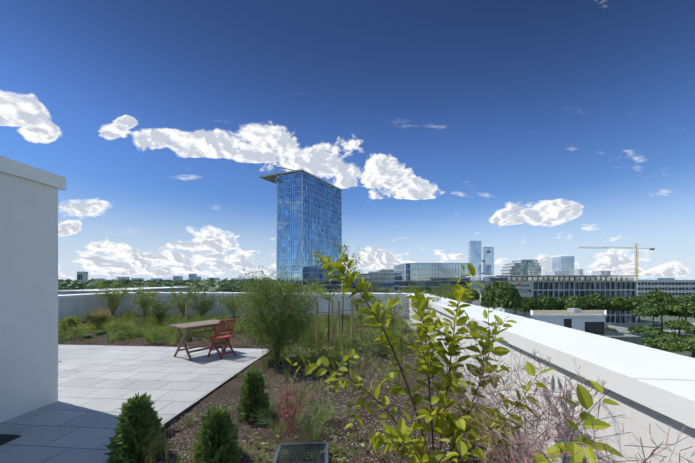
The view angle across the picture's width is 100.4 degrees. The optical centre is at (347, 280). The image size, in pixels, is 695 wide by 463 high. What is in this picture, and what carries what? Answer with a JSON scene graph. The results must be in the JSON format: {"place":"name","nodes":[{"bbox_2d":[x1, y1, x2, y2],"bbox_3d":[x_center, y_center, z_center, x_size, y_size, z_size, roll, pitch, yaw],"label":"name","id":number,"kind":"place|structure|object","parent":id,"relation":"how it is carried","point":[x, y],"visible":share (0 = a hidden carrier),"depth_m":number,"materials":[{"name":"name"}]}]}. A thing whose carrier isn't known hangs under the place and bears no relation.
{"place":"outdoors","nodes":[
{"label":"outdoors","id":0,"kind":"place"},
{"bbox_2d":[58,287,194,294],"bbox_3d":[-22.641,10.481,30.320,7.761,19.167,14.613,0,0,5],"label":"coping","id":1,"kind":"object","parent":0,"point":[62,292],"depth_m":27.80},
{"bbox_2d":[70,287,186,290],"bbox_3d":[-21.032,0.869,30.368,3.313,0.058,14.400,0,0,-2],"label":"parapet coping","id":2,"kind":"object","parent":1,"relation":"on","point":[131,288],"visible":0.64,"depth_m":29.13,"materials":[{"name":"white concrete"}]},
{"bbox_2d":[0,345,267,462],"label":"terrace paving","id":3,"kind":"structure","parent":0,"point":[98,386],"depth_m":4.59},
{"bbox_2d":[0,434,20,444],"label":"doormat","id":4,"kind":"object","parent":3,"relation":"on","point":[5,438],"visible":0.97,"depth_m":3.22,"materials":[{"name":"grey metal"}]},
{"bbox_2d":[0,172,57,422],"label":"penthouse wall","id":5,"kind":"structure","parent":3,"relation":"on","point":[28,295],"depth_m":3.86,"materials":[{"name":"white paint"}]},
{"bbox_2d":[0,156,65,189],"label":"penthouse roof cap","id":6,"kind":"object","parent":5,"relation":"on","point":[23,171],"visible":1,"depth_m":3.85,"materials":[{"name":"white metal"}]},
{"bbox_2d":[58,344,267,430],"bbox_3d":[-8.123,1.802,1.304,11.346,0.084,13.256,0,0,5],"label":"paving edge strip","id":7,"kind":"object","parent":3,"relation":"on","point":[173,419],"visible":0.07,"depth_m":4.32,"materials":[{"name":"grey metal"}]},
{"bbox_2d":[169,320,227,360],"bbox_3d":[-3.485,1.399,6.880,0.672,0.749,1.120,0,0,33],"label":"folding table","id":8,"kind":"object","parent":3,"relation":"on","point":[186,327],"visible":0.75,"depth_m":6.66,"materials":[{"name":"brown wood"}]},
{"bbox_2d":[207,318,236,358],"bbox_3d":[-2.904,1.335,6.727,0.498,0.873,0.440,0,0,31],"label":"chair","id":9,"kind":"object","parent":3,"relation":"on","point":[218,337],"visible":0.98,"depth_m":6.66,"materials":[{"name":"paint"}]},
{"bbox_2d":[58,316,518,462],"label":"soil bed","id":10,"kind":"object","parent":3,"relation":"on","point":[226,393],"visible":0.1,"depth_m":4.18,"materials":[{"name":"brown soil"}]},
{"bbox_2d":[58,314,82,330],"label":"shrub leaves","id":11,"kind":"object","parent":10,"relation":"on","point":[65,321],"depth_m":10.06,"materials":[{"name":"green plant"}]},
{"bbox_2d":[83,304,114,327],"bbox_3d":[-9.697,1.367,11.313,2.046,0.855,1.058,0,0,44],"label":"pink plume grass","id":12,"kind":"object","parent":10,"relation":"on","point":[96,312],"depth_m":11.00,"materials":[{"name":"plant"}]},
{"bbox_2d":[84,328,143,337],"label":"cushion plants","id":13,"kind":"object","parent":10,"relation":"on","point":[102,331],"visible":0.46,"depth_m":9.45,"materials":[{"name":"green plant"}]},
{"bbox_2d":[90,275,140,314],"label":"shrub leaves","id":14,"kind":"object","parent":10,"relation":"on","point":[110,296],"depth_m":12.97,"materials":[{"name":"green plant"}]},
{"bbox_2d":[104,391,172,462],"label":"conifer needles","id":15,"kind":"object","parent":10,"relation":"on","point":[139,415],"visible":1,"depth_m":2.83,"materials":[{"name":"green plant"}]},
{"bbox_2d":[128,285,159,316],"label":"shrub leaves","id":16,"kind":"object","parent":10,"relation":"on","point":[142,298],"depth_m":12.68,"materials":[{"name":"green plant"}]},
{"bbox_2d":[144,295,181,323],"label":"shrub leaves","id":17,"kind":"object","parent":10,"relation":"on","point":[158,309],"depth_m":11.39,"materials":[{"name":"green plant"}]},
{"bbox_2d":[143,427,195,462],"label":"dry seed stalks","id":18,"kind":"object","parent":10,"relation":"on","point":[165,451],"visible":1,"depth_m":2.73,"materials":[{"name":"brown plant"}]},
{"bbox_2d":[165,279,201,315],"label":"shrub leaves","id":19,"kind":"object","parent":10,"relation":"on","point":[173,294],"depth_m":13.37,"materials":[{"name":"green plant"}]},
{"bbox_2d":[185,303,186,337],"bbox_3d":[-4.991,1.244,8.955,0.055,1.100,0.055,0,0,27],"label":"wooden post","id":20,"kind":"object","parent":10,"relation":"on","point":[185,313],"visible":0.65,"depth_m":8.93,"materials":[{"name":"brown wood"}]},
{"bbox_2d":[182,284,222,316],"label":"shrub leaves","id":21,"kind":"object","parent":10,"relation":"on","point":[204,303],"depth_m":12.78,"materials":[{"name":"green plant"}]},
{"bbox_2d":[190,403,246,462],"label":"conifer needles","id":22,"kind":"object","parent":10,"relation":"on","point":[216,421],"visible":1,"depth_m":2.77,"materials":[{"name":"green plant"}]},
{"bbox_2d":[163,312,278,335],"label":"feather grass","id":23,"kind":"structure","parent":10,"relation":"on","point":[235,329],"depth_m":9.85,"materials":[{"name":"green plant"}]},
{"bbox_2d":[58,307,407,347],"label":"perennial bed grasses","id":24,"kind":"object","parent":10,"relation":"on","point":[146,336],"visible":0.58,"depth_m":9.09,"materials":[{"name":"green plant"}]},
{"bbox_2d":[216,289,249,317],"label":"shrub leaves","id":25,"kind":"object","parent":10,"relation":"on","point":[227,298],"depth_m":13.15,"materials":[{"name":"green plant"}]},
{"bbox_2d":[142,350,333,462],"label":"tufts","id":26,"kind":"object","parent":10,"relation":"on","point":[190,421],"visible":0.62,"depth_m":2.89,"materials":[{"name":"green plant"}]},
{"bbox_2d":[58,313,420,386],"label":"tall meadow grass","id":27,"kind":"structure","parent":10,"relation":"on","point":[401,321],"depth_m":7.53,"materials":[{"name":"green plant"}]},
{"bbox_2d":[235,368,271,423],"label":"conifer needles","id":28,"kind":"object","parent":10,"relation":"on","point":[250,397],"visible":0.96,"depth_m":3.67,"materials":[{"name":"green plant"}]},
{"bbox_2d":[240,270,274,300],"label":"shrub leaves","id":29,"kind":"object","parent":10,"relation":"on","point":[256,282],"depth_m":13.56,"materials":[{"name":"green plant"}]},
{"bbox_2d":[58,316,473,462],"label":"herb layer","id":30,"kind":"object","parent":10,"relation":"on","point":[332,448],"visible":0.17,"depth_m":6.06,"materials":[{"name":"green plant"}]},
{"bbox_2d":[58,313,474,462],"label":"ground plants","id":31,"kind":"object","parent":10,"relation":"on","point":[345,387],"visible":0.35,"depth_m":6.15,"materials":[{"name":"green plant"}]},
{"bbox_2d":[219,259,319,361],"bbox_3d":[-1.625,0.677,6.200,2.118,2.241,2.518,0,0,5],"label":"bush","id":32,"kind":"object","parent":10,"relation":"on","point":[263,304],"depth_m":6.10,"materials":[{"name":"green plant"}]},
{"bbox_2d":[62,317,493,460],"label":"sparse tufts","id":33,"kind":"object","parent":10,"relation":"on","point":[365,387],"visible":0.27,"depth_m":4.87,"materials":[{"name":"green plant"}]},
{"bbox_2d":[268,373,319,446],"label":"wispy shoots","id":34,"kind":"object","parent":10,"relation":"on","point":[288,415],"visible":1,"depth_m":3.10,"materials":[{"name":"red plant"}]},
{"bbox_2d":[240,377,357,441],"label":"wispy grass","id":35,"kind":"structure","parent":10,"relation":"on","point":[313,430],"depth_m":3.61,"materials":[{"name":"green plant"}]},
{"bbox_2d":[273,442,327,462],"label":"drain grate","id":36,"kind":"object","parent":10,"relation":"on","point":[321,446],"visible":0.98,"depth_m":2.95,"materials":[{"name":"grey metal"}]},
{"bbox_2d":[276,282,326,338],"bbox_3d":[-1.344,0.921,8.527,1.554,1.751,1.648,0,0,5],"label":"shrub","id":37,"kind":"object","parent":10,"relation":"on","point":[305,309],"depth_m":8.53,"materials":[{"name":"green plant"}]},
{"bbox_2d":[129,364,496,462],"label":"light pebbles","id":38,"kind":"object","parent":10,"relation":"on","point":[327,409],"visible":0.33,"depth_m":3.66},
{"bbox_2d":[149,320,480,462],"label":"substrate pebbles","id":39,"kind":"object","parent":10,"relation":"on","point":[316,397],"visible":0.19,"depth_m":4.11,"materials":[{"name":"brown gravel"}]},
{"bbox_2d":[303,279,326,306],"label":"shrub leaves","id":40,"kind":"object","parent":10,"relation":"on","point":[312,287],"depth_m":14.12,"materials":[{"name":"green plant"}]},
{"bbox_2d":[147,366,491,462],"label":"red substrate pebbles","id":41,"kind":"object","parent":10,"relation":"on","point":[317,411],"visible":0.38,"depth_m":3.73,"materials":[{"name":"brown gravel"}]},
{"bbox_2d":[284,253,553,462],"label":"leafy shrub","id":42,"kind":"object","parent":41,"relation":"on","point":[401,432],"depth_m":2.68,"materials":[{"name":"green plant"}]},
{"bbox_2d":[318,256,335,346],"bbox_3d":[-0.588,0.534,7.577,0.570,2.521,0.772,0,0,-6],"label":"tree trunk","id":43,"kind":"object","parent":10,"relation":"on","point":[329,305],"visible":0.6,"depth_m":7.54,"materials":[{"name":"brown plant"}]},
{"bbox_2d":[308,250,340,301],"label":"staked tree leaves","id":44,"kind":"object","parent":43,"relation":"attached to","point":[319,257],"visible":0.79,"depth_m":7.45,"materials":[{"name":"green plant"}]},
{"bbox_2d":[316,301,339,348],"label":"tree stakes","id":45,"kind":"object","parent":10,"relation":"on","point":[317,322],"visible":0.71,"depth_m":7.52,"materials":[{"name":"brown wood"}]},
{"bbox_2d":[331,300,353,343],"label":"tree stakes","id":46,"kind":"object","parent":10,"relation":"on","point":[352,332],"visible":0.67,"depth_m":8.08,"materials":[{"name":"brown wood"}]},
{"bbox_2d":[337,245,358,337],"bbox_3d":[-0.073,0.379,8.107,0.794,2.832,0.763,0,0,5],"label":"young tree","id":47,"kind":"object","parent":10,"relation":"on","point":[343,300],"visible":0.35,"depth_m":8.09,"materials":[{"name":"brown plant"}]},
{"bbox_2d":[329,239,363,299],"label":"tree leaves","id":48,"kind":"object","parent":47,"relation":"attached to","point":[354,269],"visible":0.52,"depth_m":8.08,"materials":[{"name":"green plant"}]},
{"bbox_2d":[374,289,409,328],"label":"shrub stems","id":49,"kind":"object","parent":10,"relation":"on","point":[393,321],"visible":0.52,"depth_m":10.40,"materials":[{"name":"brown plant"}]},
{"bbox_2d":[369,282,411,324],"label":"shrub leaves","id":50,"kind":"object","parent":49,"relation":"attached to","point":[400,307],"visible":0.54,"depth_m":10.34,"materials":[{"name":"green plant"}]},
{"bbox_2d":[404,319,539,462],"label":"gravel strip","id":51,"kind":"object","parent":10,"relation":"on","point":[414,328],"visible":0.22,"depth_m":4.27,"materials":[{"name":"grey gravel"}]},
{"bbox_2d":[408,286,444,338],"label":"shrub stems","id":52,"kind":"object","parent":51,"relation":"on","point":[427,309],"visible":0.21,"depth_m":8.48,"materials":[{"name":"brown plant"}]},
{"bbox_2d":[403,279,453,321],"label":"shrub leaves","id":53,"kind":"object","parent":52,"relation":"attached to","point":[441,291],"visible":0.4,"depth_m":8.43,"materials":[{"name":"green plant"}]},
{"bbox_2d":[439,380,622,462],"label":"shoot","id":54,"kind":"object","parent":10,"relation":"on","point":[584,398],"depth_m":1.52,"materials":[{"name":"green plant"}]},
{"bbox_2d":[437,334,694,462],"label":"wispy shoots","id":55,"kind":"object","parent":10,"relation":"on","point":[526,432],"visible":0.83,"depth_m":1.97,"materials":[{"name":"pink"}]},
{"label":"shrub stems","id":56,"kind":"object","parent":10,"relation":"on","visible":0},
{"bbox_2d":[346,291,372,316],"bbox_3d":[0.639,0.831,11.575,1.412,1.476,1.084,0,0,19],"label":"shrub","id":57,"kind":"object","parent":56,"relation":"on","point":[357,305],"visible":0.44,"depth_m":11.68,"materials":[{"name":"green plant"}]},
{"bbox_2d":[277,173,340,292],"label":"glass facade","id":58,"kind":"structure","parent":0,"point":[284,227],"depth_m":164.65,"materials":[{"name":"blue glass"}]},
{"bbox_2d":[277,172,340,290],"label":"skyline tower bands","id":59,"kind":"object","parent":58,"relation":"attached to","point":[306,223],"visible":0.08,"depth_m":164.29,"materials":[{"name":"blue glass"}]},
{"bbox_2d":[291,173,332,291],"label":"window mullions","id":60,"kind":"object","parent":58,"relation":"attached to","point":[311,228],"visible":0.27,"depth_m":166.21,"materials":[{"name":"grey metal"}]},
{"bbox_2d":[0,0,694,279],"label":"sky","id":61,"kind":"structure","parent":0,"point":[539,130],"materials":[{"name":"blue"}]},
{"bbox_2d":[65,277,650,280],"bbox_3d":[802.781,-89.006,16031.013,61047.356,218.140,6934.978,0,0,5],"label":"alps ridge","id":62,"kind":"structure","parent":0,"point":[169,278],"depth_m":15720.64,"materials":[{"name":"stone"}]},
{"bbox_2d":[351,283,393,286],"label":"blue rail bridge","id":63,"kind":"structure","parent":0,"point":[385,284],"depth_m":256.02,"materials":[{"name":"blue metal"}]},
{"bbox_2d":[369,273,393,292],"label":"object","id":64,"kind":"object","parent":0,"point":[378,291],"depth_m":15.10,"materials":[{"name":"green plant"}]},
{"bbox_2d":[91,274,674,281],"bbox_3d":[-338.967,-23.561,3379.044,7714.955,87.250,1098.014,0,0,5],"label":"trees","id":65,"kind":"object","parent":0,"point":[195,277],"depth_m":3171.46,"materials":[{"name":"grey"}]},
{"bbox_2d":[118,275,192,279],"bbox_3d":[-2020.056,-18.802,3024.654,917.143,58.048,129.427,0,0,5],"label":"buildings","id":66,"kind":"structure","parent":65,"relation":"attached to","point":[177,278],"depth_m":2943.43,"materials":[{"name":"grey"}]},
{"bbox_2d":[395,283,426,292],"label":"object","id":67,"kind":"object","parent":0,"point":[411,287],"depth_m":15.00,"materials":[{"name":"green plant"}]},
{"bbox_2d":[394,263,469,303],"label":"glass facade","id":68,"kind":"structure","parent":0,"point":[427,272],"depth_m":192.06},
{"bbox_2d":[418,263,461,290],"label":"glass lowrise mullions","id":69,"kind":"object","parent":68,"relation":"attached to","point":[441,274],"visible":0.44,"depth_m":191.76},
{"bbox_2d":[424,275,452,297],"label":"shrub leaves","id":70,"kind":"object","parent":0,"point":[434,291],"depth_m":14.27,"materials":[{"name":"green plant"}]},
{"bbox_2d":[446,282,476,303],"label":"shrub leaves","id":71,"kind":"object","parent":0,"point":[468,298],"depth_m":13.24,"materials":[{"name":"green plant"}]},
{"bbox_2d":[483,247,493,280],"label":"glass facade","id":72,"kind":"structure","parent":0,"point":[488,259],"depth_m":791.99,"materials":[{"name":"blue glass"}]},
{"bbox_2d":[501,260,530,274],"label":"terraced walls","id":73,"kind":"structure","parent":0,"point":[512,265],"depth_m":337.89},
{"bbox_2d":[514,260,540,274],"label":"glass facade","id":74,"kind":"structure","parent":73,"relation":"attached to","point":[533,264],"depth_m":337.65,"materials":[{"name":"teal glass"}]},
{"bbox_2d":[342,281,694,357],"bbox_3d":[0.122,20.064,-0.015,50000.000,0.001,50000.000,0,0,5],"label":"city ground","id":75,"kind":"structure","parent":0,"point":[647,319],"depth_m":147.66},
{"bbox_2d":[77,272,87,282],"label":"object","id":76,"kind":"object","parent":75,"relation":"on","point":[84,277],"visible":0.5,"depth_m":509.20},
{"bbox_2d":[58,278,326,292],"bbox_3d":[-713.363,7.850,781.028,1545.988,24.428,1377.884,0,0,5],"label":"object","id":77,"kind":"object","parent":75,"relation":"on","point":[225,285],"visible":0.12,"depth_m":91.46,"materials":[{"name":"green plant"}]},
{"bbox_2d":[276,172,341,290],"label":"skyline tower corners","id":78,"kind":"object","parent":75,"relation":"on","point":[302,227],"visible":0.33,"depth_m":165.25,"materials":[{"name":"grey metal"}]},
{"bbox_2d":[259,169,342,190],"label":"roof overhang","id":79,"kind":"object","parent":78,"relation":"on","point":[270,177],"visible":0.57,"depth_m":167.29,"materials":[{"name":"white metal"}]},
{"bbox_2d":[274,167,292,180],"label":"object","id":80,"kind":"object","parent":79,"relation":"on","point":[276,179],"visible":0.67,"depth_m":163.05,"materials":[{"name":"white metal"}]},
{"bbox_2d":[345,272,393,292],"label":"office frame","id":81,"kind":"object","parent":75,"relation":"on","point":[386,280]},
{"bbox_2d":[345,273,392,292],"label":"windows","id":82,"kind":"structure","parent":81,"relation":"attached to","point":[364,276],"materials":[{"name":"glass"}]},
{"bbox_2d":[377,269,393,271],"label":"rooftop structure","id":83,"kind":"object","parent":75,"relation":"on","point":[385,270],"visible":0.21,"depth_m":421.67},
{"bbox_2d":[394,263,469,292],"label":"glass lowrise bands","id":84,"kind":"object","parent":75,"relation":"on","point":[424,263],"visible":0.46,"depth_m":192.11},
{"bbox_2d":[468,241,480,286],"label":"tower glass","id":85,"kind":"object","parent":75,"relation":"on","point":[475,256],"visible":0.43,"depth_m":790.91,"materials":[{"name":"blue glass"}]},
{"bbox_2d":[468,241,481,287],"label":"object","id":86,"kind":"object","parent":75,"relation":"on","point":[475,259],"visible":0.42,"depth_m":790.79,"materials":[{"name":"grey"}]},
{"bbox_2d":[482,247,493,277],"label":"floor bands","id":87,"kind":"object","parent":75,"relation":"on","point":[487,264],"visible":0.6,"depth_m":791.83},
{"bbox_2d":[383,281,694,357],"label":"city tree","id":88,"kind":"object","parent":75,"relation":"on","point":[503,295],"depth_m":83.67,"materials":[{"name":"green plant"}]},
{"bbox_2d":[361,290,694,351],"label":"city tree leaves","id":89,"kind":"object","parent":88,"relation":"on","point":[675,308],"visible":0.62,"depth_m":96.20,"materials":[{"name":"green plant"}]},
{"bbox_2d":[478,276,636,322],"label":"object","id":90,"kind":"object","parent":75,"relation":"on","point":[526,294],"visible":0.42,"depth_m":133.28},
{"bbox_2d":[511,283,530,287],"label":"building sign","id":91,"kind":"object","parent":90,"relation":"attached to","point":[526,285],"visible":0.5,"depth_m":132.08,"materials":[{"name":"white"}]},
{"bbox_2d":[466,275,638,276],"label":"roof","id":92,"kind":"structure","parent":90,"relation":"attached to","point":[555,276],"depth_m":135.47,"materials":[{"name":"grey concrete"}]},
{"bbox_2d":[546,269,610,274],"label":"office roof plant","id":93,"kind":"object","parent":92,"relation":"on","point":[578,271],"visible":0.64,"depth_m":141.75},
{"bbox_2d":[490,277,633,322],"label":"office building","id":94,"kind":"structure","parent":90,"relation":"in","point":[566,283],"depth_m":134.28,"materials":[{"name":"grey concrete"}]},
{"bbox_2d":[550,282,632,322],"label":"office window mullions","id":95,"kind":"object","parent":94,"relation":"attached to","point":[591,294],"depth_m":134.01,"materials":[{"name":"metal"}]},
{"bbox_2d":[552,256,573,274],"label":"tower frame","id":96,"kind":"object","parent":75,"relation":"on","point":[572,258],"visible":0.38,"depth_m":614.72,"materials":[{"name":"grey"}]},
{"bbox_2d":[552,257,573,274],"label":"glass facade","id":97,"kind":"structure","parent":96,"relation":"attached to","point":[565,265],"depth_m":614.35,"materials":[{"name":"blue glass"}]},
{"bbox_2d":[596,243,637,279],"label":"tower crane","id":98,"kind":"object","parent":75,"relation":"on","point":[636,263],"visible":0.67,"depth_m":411.28,"materials":[{"name":"yellow metal"}]},
{"bbox_2d":[634,280,694,297],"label":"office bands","id":99,"kind":"object","parent":75,"relation":"on","point":[664,286],"visible":0.29,"depth_m":180.31,"materials":[{"name":"white"}]},
{"bbox_2d":[638,282,693,295],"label":"windows","id":100,"kind":"structure","parent":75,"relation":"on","point":[652,283],"depth_m":181.06,"materials":[{"name":"grey glass"}]},
{"bbox_2d":[503,260,541,272],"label":"floor slabs","id":101,"kind":"structure","parent":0,"point":[521,269],"depth_m":337.36,"materials":[{"name":"grey concrete"}]},
{"bbox_2d":[532,317,604,331],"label":"stair house walls","id":102,"kind":"structure","parent":0,"point":[578,323],"depth_m":35.83,"materials":[{"name":"white paint"}]},
{"bbox_2d":[533,310,603,314],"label":"flat roof","id":103,"kind":"structure","parent":102,"relation":"on","point":[549,312],"depth_m":37.69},
{"bbox_2d":[567,308,580,312],"bbox_3d":[29.722,3.960,37.984,1.064,0.620,1.298,0,0,5],"label":"rooftop unit","id":104,"kind":"object","parent":103,"relation":"on","point":[574,310],"visible":0.88,"depth_m":37.50,"materials":[{"name":"grey metal"}]},
{"bbox_2d":[530,310,606,316],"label":"roof parapet","id":105,"kind":"structure","parent":102,"relation":"on","point":[579,315],"depth_m":35.67,"materials":[{"name":"white concrete"}]},
{"bbox_2d":[564,319,604,333],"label":"windows","id":106,"kind":"structure","parent":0,"point":[595,327],"depth_m":35.87,"materials":[{"name":"black glass"}]},
{"bbox_2d":[596,330,641,344],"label":"neighbour lower roof","id":107,"kind":"structure","parent":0,"point":[634,339],"depth_m":34.61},
{"bbox_2d":[605,323,652,335],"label":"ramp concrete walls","id":108,"kind":"structure","parent":0,"point":[621,327],"depth_m":102.91,"materials":[{"name":"grey concrete"}]},
{"bbox_2d":[654,324,676,329],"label":"street asphalt","id":109,"kind":"structure","parent":0,"point":[659,326],"depth_m":122.59,"materials":[{"name":"grey asphalt"}]},
{"bbox_2d":[654,323,694,331],"bbox_3d":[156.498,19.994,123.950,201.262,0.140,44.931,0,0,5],"label":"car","id":110,"kind":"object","parent":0,"point":[673,330],"depth_m":114.59,"materials":[{"name":"grey metal"}]},
{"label":"building walls","id":111,"kind":"object","parent":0,"visible":0},
{"bbox_2d":[58,296,694,462],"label":"parapet walls","id":112,"kind":"structure","parent":111,"relation":"on","point":[641,417],"depth_m":2.75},
{"bbox_2d":[58,292,694,428],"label":"parapet coping","id":113,"kind":"object","parent":112,"relation":"on","point":[617,366],"visible":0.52,"depth_m":2.42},
{"bbox_2d":[444,303,679,379],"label":"coping joints","id":114,"kind":"object","parent":112,"relation":"on","point":[634,378],"visible":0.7,"depth_m":1.83,"materials":[{"name":"grey metal"}]},
{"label":"shrub stems","id":115,"kind":"object","parent":112,"relation":"on","visible":0},
{"bbox_2d":[432,277,475,300],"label":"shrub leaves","id":116,"kind":"object","parent":115,"relation":"on","point":[451,291],"visible":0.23,"depth_m":10.36,"materials":[{"name":"green plant"}]}
]}

